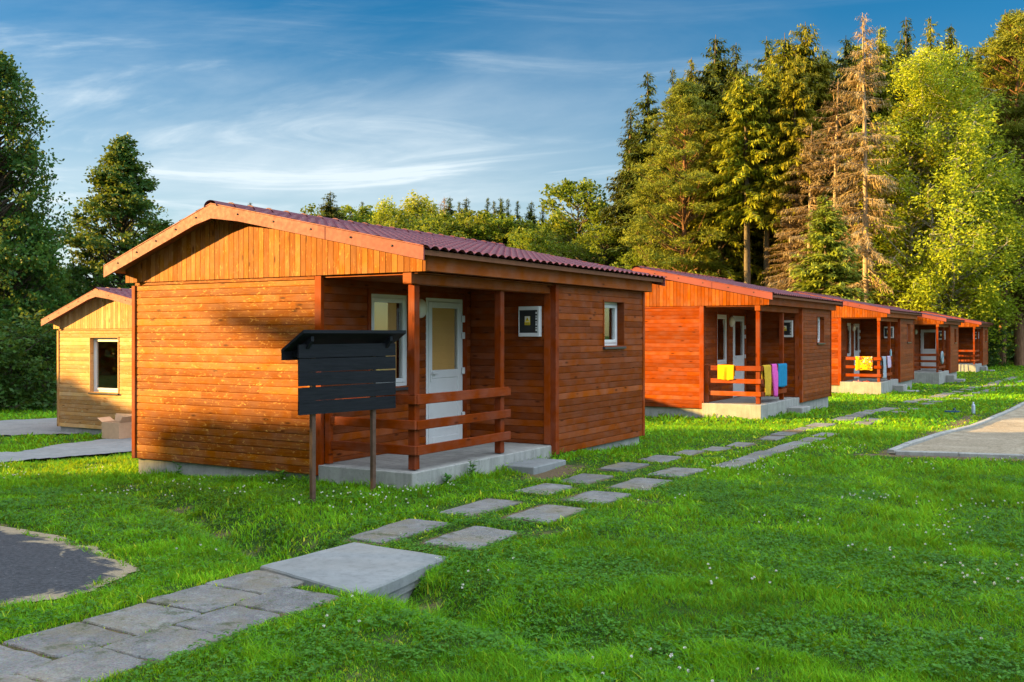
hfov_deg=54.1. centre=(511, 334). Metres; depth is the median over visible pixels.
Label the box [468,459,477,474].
weed
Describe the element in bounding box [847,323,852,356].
window
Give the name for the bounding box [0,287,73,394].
bush
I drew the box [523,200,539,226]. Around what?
spruce tree
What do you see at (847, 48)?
spruce tree
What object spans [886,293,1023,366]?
undergrowth
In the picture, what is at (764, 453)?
paving slab
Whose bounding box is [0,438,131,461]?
path
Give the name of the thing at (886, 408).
paving slab
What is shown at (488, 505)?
paving slab
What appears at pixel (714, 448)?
paving slab
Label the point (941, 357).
swim ring
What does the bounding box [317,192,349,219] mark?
spruce tree
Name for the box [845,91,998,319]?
birch tree
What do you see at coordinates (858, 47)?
forest
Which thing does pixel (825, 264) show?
young fir
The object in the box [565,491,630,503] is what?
paving slab
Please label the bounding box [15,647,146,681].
paving slab
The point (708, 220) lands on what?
spruce tree
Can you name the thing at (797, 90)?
spruce tree
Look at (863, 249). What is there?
dead spruce
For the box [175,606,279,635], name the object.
paving slab
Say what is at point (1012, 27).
pine tree
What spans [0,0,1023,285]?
sky
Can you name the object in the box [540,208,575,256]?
birch tree
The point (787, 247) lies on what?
dead spruce
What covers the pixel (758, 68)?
spruce tree
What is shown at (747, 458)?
paving slab
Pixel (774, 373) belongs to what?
towel
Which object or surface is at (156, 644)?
paving slab
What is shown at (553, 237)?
broadleaf tree
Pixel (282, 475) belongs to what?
weed
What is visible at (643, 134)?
spruce tree
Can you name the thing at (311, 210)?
broadleaf tree
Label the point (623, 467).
paving slab
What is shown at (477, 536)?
paving slab
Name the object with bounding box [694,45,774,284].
spruce tree
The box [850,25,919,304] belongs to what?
spruce tree
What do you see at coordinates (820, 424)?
paving slab
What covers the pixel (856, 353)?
door
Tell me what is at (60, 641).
paving slab
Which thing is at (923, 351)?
door
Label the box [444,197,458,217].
spruce tree
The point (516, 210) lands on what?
spruce tree
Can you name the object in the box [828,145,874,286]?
dead spruce
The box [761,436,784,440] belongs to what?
paving slab
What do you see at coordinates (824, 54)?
spruce tree
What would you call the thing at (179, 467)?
weed
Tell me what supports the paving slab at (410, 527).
on the ground at (550, 474)
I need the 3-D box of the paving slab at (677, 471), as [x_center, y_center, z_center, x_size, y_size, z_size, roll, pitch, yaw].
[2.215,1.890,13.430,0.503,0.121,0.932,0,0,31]
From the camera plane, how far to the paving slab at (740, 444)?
17.17 m
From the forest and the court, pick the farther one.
the forest
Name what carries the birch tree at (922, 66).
on the ground at (550, 474)
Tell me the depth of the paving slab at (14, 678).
5.39 m
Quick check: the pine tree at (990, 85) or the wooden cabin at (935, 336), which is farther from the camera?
the pine tree at (990, 85)
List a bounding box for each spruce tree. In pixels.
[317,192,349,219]
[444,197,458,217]
[456,202,461,212]
[460,198,472,216]
[484,198,494,219]
[490,200,496,213]
[493,198,506,220]
[504,199,511,216]
[514,201,522,220]
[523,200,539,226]
[539,204,546,227]
[591,107,654,267]
[607,71,673,270]
[642,35,756,259]
[655,57,706,270]
[655,67,680,251]
[674,91,770,286]
[690,68,771,280]
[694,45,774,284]
[699,73,790,283]
[701,79,748,253]
[725,36,788,284]
[732,60,798,286]
[747,33,830,287]
[750,22,861,293]
[757,55,827,284]
[803,38,888,267]
[817,47,841,144]
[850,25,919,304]
[887,17,941,304]
[912,17,958,276]
[924,26,989,337]
[980,9,1023,202]
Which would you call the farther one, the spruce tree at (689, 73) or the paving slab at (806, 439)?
the spruce tree at (689, 73)
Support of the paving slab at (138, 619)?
on the ground at (550, 474)
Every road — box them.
[0,418,75,434]
[0,526,138,606]
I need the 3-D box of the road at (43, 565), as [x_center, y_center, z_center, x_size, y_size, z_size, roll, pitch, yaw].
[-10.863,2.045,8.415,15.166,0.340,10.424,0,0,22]
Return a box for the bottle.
[971,402,974,413]
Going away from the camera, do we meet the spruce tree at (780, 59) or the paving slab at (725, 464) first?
the paving slab at (725, 464)
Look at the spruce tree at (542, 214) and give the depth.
125.80 m
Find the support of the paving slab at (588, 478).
on the ground at (550, 474)
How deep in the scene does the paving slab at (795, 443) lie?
17.29 m
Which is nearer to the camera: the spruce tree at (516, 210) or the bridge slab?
the bridge slab
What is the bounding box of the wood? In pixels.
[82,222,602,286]
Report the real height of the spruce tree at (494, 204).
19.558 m
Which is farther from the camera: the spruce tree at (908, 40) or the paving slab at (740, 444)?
the spruce tree at (908, 40)
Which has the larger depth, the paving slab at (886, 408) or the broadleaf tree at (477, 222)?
the broadleaf tree at (477, 222)
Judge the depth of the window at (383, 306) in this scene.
13.78 m
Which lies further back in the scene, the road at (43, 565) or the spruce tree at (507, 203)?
the spruce tree at (507, 203)
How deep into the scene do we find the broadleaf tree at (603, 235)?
97.86 m
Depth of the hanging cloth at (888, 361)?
37.28 m
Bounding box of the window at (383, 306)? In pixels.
[371,294,407,390]
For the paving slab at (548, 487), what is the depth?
11.90 m
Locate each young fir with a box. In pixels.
[786,195,874,303]
[848,257,895,304]
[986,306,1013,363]
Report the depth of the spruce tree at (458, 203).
128.00 m
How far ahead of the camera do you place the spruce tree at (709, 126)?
89.65 m
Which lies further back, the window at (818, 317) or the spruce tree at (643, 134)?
the spruce tree at (643, 134)
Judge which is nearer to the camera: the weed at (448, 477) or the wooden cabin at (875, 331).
the weed at (448, 477)
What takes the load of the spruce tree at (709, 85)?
on the ground at (550, 474)
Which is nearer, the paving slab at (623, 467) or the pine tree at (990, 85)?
the paving slab at (623, 467)
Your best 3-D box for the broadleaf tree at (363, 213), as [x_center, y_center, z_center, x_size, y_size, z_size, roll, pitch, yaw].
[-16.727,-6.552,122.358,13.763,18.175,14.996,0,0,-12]
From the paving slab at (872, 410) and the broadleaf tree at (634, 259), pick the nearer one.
the paving slab at (872, 410)
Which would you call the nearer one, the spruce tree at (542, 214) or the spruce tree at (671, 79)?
the spruce tree at (671, 79)
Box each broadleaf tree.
[300,203,344,215]
[317,204,375,223]
[347,205,375,222]
[368,207,433,230]
[401,219,468,235]
[419,211,478,238]
[446,208,523,248]
[450,212,538,243]
[480,221,579,256]
[507,225,576,258]
[534,177,616,265]
[563,223,630,266]
[610,246,677,269]
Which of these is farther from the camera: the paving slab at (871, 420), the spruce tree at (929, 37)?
the spruce tree at (929, 37)
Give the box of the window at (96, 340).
[88,338,118,394]
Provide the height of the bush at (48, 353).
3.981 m
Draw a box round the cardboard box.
[97,413,131,438]
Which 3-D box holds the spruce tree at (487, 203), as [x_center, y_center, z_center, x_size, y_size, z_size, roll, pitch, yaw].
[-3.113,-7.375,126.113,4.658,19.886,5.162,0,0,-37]
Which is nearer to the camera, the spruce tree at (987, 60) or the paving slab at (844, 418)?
the paving slab at (844, 418)
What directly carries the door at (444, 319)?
in the wooden cabin at (505, 354)
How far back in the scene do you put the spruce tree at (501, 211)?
125.65 m
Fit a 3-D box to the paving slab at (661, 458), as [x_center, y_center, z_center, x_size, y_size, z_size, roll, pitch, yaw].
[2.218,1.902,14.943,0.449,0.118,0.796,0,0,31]
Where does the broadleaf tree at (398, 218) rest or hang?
on the ground at (550, 474)
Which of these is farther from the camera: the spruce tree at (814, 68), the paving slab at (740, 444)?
the spruce tree at (814, 68)
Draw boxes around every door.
[425,298,464,443]
[733,316,745,397]
[854,324,859,378]
[920,330,935,369]
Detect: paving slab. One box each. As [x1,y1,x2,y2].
[0,645,51,676]
[0,675,38,681]
[2,622,132,657]
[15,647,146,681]
[82,603,200,635]
[103,625,223,660]
[147,585,258,612]
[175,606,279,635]
[205,570,303,593]
[236,587,339,614]
[349,519,446,543]
[425,526,516,549]
[441,499,521,516]
[507,504,583,522]
[515,483,571,494]
[561,473,612,483]
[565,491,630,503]
[601,462,648,472]
[610,477,671,490]
[641,455,680,462]
[648,467,703,477]
[675,450,703,454]
[702,446,730,450]
[713,461,748,467]
[726,442,754,446]
[728,455,766,463]
[748,450,780,456]
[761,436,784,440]
[764,446,798,451]
[770,432,796,435]
[778,441,811,446]
[794,427,814,429]
[798,437,825,441]
[805,423,834,426]
[812,432,838,436]
[831,417,856,420]
[845,414,865,417]
[851,421,874,424]
[853,411,874,414]
[863,410,881,411]
[864,418,881,421]
[879,407,898,409]
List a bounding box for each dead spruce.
[437,198,447,213]
[761,181,812,288]
[765,123,847,291]
[788,80,880,289]
[826,12,907,309]
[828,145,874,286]
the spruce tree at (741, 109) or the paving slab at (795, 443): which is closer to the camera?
the paving slab at (795, 443)
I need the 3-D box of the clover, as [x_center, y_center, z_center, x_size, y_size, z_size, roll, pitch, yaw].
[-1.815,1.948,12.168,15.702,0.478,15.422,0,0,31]
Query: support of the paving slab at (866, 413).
on the ground at (550, 474)
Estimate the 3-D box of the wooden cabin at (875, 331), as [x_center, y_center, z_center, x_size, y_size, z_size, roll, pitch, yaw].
[13.067,0.714,39.992,6.041,4.725,7.240,0,0,31]
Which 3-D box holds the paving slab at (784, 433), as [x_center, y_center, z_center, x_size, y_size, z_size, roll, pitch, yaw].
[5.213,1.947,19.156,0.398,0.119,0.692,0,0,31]
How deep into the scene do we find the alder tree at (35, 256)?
41.69 m
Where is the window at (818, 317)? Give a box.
[817,317,825,343]
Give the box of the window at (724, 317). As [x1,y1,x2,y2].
[717,314,729,364]
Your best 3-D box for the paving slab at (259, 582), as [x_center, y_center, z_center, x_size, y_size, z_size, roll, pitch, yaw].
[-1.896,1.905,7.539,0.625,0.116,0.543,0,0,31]
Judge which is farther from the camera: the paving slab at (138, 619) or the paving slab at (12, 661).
the paving slab at (138, 619)
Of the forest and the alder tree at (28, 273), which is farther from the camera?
the forest
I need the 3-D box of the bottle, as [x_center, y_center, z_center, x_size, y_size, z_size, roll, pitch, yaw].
[11.911,1.892,25.873,0.090,0.300,0.088,0,0,31]
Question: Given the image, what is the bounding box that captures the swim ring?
[940,351,943,363]
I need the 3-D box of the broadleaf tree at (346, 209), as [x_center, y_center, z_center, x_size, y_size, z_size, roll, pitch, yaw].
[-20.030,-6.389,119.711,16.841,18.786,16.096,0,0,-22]
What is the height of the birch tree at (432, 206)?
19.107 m
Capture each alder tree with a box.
[0,49,80,388]
[0,158,62,372]
[53,132,173,299]
[54,266,89,291]
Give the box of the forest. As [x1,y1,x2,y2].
[609,34,1022,326]
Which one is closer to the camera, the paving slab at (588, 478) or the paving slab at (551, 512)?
the paving slab at (551, 512)
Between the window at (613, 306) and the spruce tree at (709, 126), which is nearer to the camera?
the window at (613, 306)
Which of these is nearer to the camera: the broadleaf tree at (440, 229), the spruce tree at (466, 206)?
the broadleaf tree at (440, 229)
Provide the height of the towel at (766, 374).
0.753 m
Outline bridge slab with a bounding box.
[260,542,445,601]
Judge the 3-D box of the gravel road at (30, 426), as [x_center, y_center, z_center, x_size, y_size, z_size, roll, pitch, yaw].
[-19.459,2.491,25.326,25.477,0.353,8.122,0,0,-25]
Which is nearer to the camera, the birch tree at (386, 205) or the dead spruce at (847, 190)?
the dead spruce at (847, 190)
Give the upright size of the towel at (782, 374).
0.593 m
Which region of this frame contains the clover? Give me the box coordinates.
[0,441,1023,681]
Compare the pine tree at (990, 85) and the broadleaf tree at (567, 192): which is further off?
the broadleaf tree at (567, 192)
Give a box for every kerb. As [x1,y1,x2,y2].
[887,402,1023,453]
[895,450,1023,458]
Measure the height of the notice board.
2.071 m
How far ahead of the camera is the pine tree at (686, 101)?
81.55 m
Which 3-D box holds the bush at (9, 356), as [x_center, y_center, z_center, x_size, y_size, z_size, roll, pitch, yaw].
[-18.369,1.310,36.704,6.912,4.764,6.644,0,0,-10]
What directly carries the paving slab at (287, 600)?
on the ground at (550, 474)
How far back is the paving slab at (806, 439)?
18.04 m
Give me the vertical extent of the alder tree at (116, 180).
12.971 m
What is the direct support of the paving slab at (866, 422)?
on the ground at (550, 474)
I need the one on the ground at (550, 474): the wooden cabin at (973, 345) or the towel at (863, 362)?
the wooden cabin at (973, 345)
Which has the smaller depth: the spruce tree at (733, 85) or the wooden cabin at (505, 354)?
the wooden cabin at (505, 354)
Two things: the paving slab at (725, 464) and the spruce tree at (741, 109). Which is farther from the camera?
the spruce tree at (741, 109)
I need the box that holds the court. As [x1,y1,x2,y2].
[889,405,1023,453]
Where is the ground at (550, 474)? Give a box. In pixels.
[0,364,1023,681]
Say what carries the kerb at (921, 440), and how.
on the ground at (550, 474)
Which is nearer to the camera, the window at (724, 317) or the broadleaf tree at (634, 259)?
the window at (724, 317)
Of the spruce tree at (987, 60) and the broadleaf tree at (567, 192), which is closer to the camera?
the spruce tree at (987, 60)
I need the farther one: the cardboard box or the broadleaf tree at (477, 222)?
the broadleaf tree at (477, 222)
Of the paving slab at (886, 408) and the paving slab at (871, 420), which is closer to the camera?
the paving slab at (871, 420)
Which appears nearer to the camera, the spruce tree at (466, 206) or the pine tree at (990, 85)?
the pine tree at (990, 85)
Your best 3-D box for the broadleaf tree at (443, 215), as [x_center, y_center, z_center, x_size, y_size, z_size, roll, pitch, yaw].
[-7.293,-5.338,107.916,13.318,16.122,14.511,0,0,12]
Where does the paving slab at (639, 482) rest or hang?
on the ground at (550, 474)
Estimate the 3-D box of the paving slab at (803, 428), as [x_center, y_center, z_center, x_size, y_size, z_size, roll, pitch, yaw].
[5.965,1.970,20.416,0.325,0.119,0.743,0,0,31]
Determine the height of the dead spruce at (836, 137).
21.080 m
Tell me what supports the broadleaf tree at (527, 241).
on the ground at (550, 474)
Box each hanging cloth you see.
[881,356,886,377]
[886,356,890,367]
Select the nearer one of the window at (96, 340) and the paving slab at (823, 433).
the paving slab at (823, 433)
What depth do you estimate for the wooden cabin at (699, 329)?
24.86 m
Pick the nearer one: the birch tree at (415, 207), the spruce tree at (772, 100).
the spruce tree at (772, 100)
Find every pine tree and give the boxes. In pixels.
[617,77,757,281]
[931,8,1023,365]
[938,46,1023,364]
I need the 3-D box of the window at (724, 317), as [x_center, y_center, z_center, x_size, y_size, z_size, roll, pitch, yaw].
[5.315,0.150,25.423,0.135,1.313,0.919,0,0,31]
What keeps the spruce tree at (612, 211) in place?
on the ground at (550, 474)
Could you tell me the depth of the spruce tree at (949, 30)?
83.95 m
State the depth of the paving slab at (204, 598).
7.03 m
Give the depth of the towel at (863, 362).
36.36 m
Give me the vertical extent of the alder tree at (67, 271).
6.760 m
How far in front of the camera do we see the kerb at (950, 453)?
15.37 m
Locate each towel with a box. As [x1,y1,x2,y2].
[718,365,734,379]
[761,365,770,395]
[770,364,777,396]
[777,363,786,386]
[855,356,872,370]
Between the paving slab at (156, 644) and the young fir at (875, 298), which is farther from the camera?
the young fir at (875, 298)
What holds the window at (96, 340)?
in the wooden cabin at (94, 355)
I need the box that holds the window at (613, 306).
[603,302,625,348]
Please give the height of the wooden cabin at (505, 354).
4.725 m
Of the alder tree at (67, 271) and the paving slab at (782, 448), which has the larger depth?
the alder tree at (67, 271)
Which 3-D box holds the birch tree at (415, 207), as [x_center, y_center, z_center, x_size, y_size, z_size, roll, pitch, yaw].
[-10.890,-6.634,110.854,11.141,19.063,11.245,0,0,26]
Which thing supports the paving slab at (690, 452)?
on the ground at (550, 474)
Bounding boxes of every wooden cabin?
[40,287,131,434]
[103,200,665,488]
[630,265,843,419]
[792,291,922,394]
[876,304,964,384]
[921,311,994,371]
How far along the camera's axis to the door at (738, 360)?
26.66 m
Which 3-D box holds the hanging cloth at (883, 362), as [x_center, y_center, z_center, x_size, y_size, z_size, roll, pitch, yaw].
[13.553,1.206,36.551,0.130,0.813,0.700,0,0,31]
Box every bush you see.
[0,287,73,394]
[0,305,58,411]
[0,325,56,409]
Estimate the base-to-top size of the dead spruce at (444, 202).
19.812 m
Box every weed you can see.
[172,460,182,474]
[276,469,289,478]
[442,473,451,482]
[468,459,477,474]
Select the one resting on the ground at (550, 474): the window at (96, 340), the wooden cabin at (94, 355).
the wooden cabin at (94, 355)
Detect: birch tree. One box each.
[369,195,397,224]
[395,189,434,228]
[422,197,446,217]
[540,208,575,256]
[838,33,1023,360]
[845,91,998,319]
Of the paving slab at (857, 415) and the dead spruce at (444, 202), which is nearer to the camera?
the paving slab at (857, 415)
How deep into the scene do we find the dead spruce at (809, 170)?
75.08 m
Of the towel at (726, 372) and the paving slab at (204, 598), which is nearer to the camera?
the paving slab at (204, 598)
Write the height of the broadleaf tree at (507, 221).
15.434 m
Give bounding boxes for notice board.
[281,330,405,503]

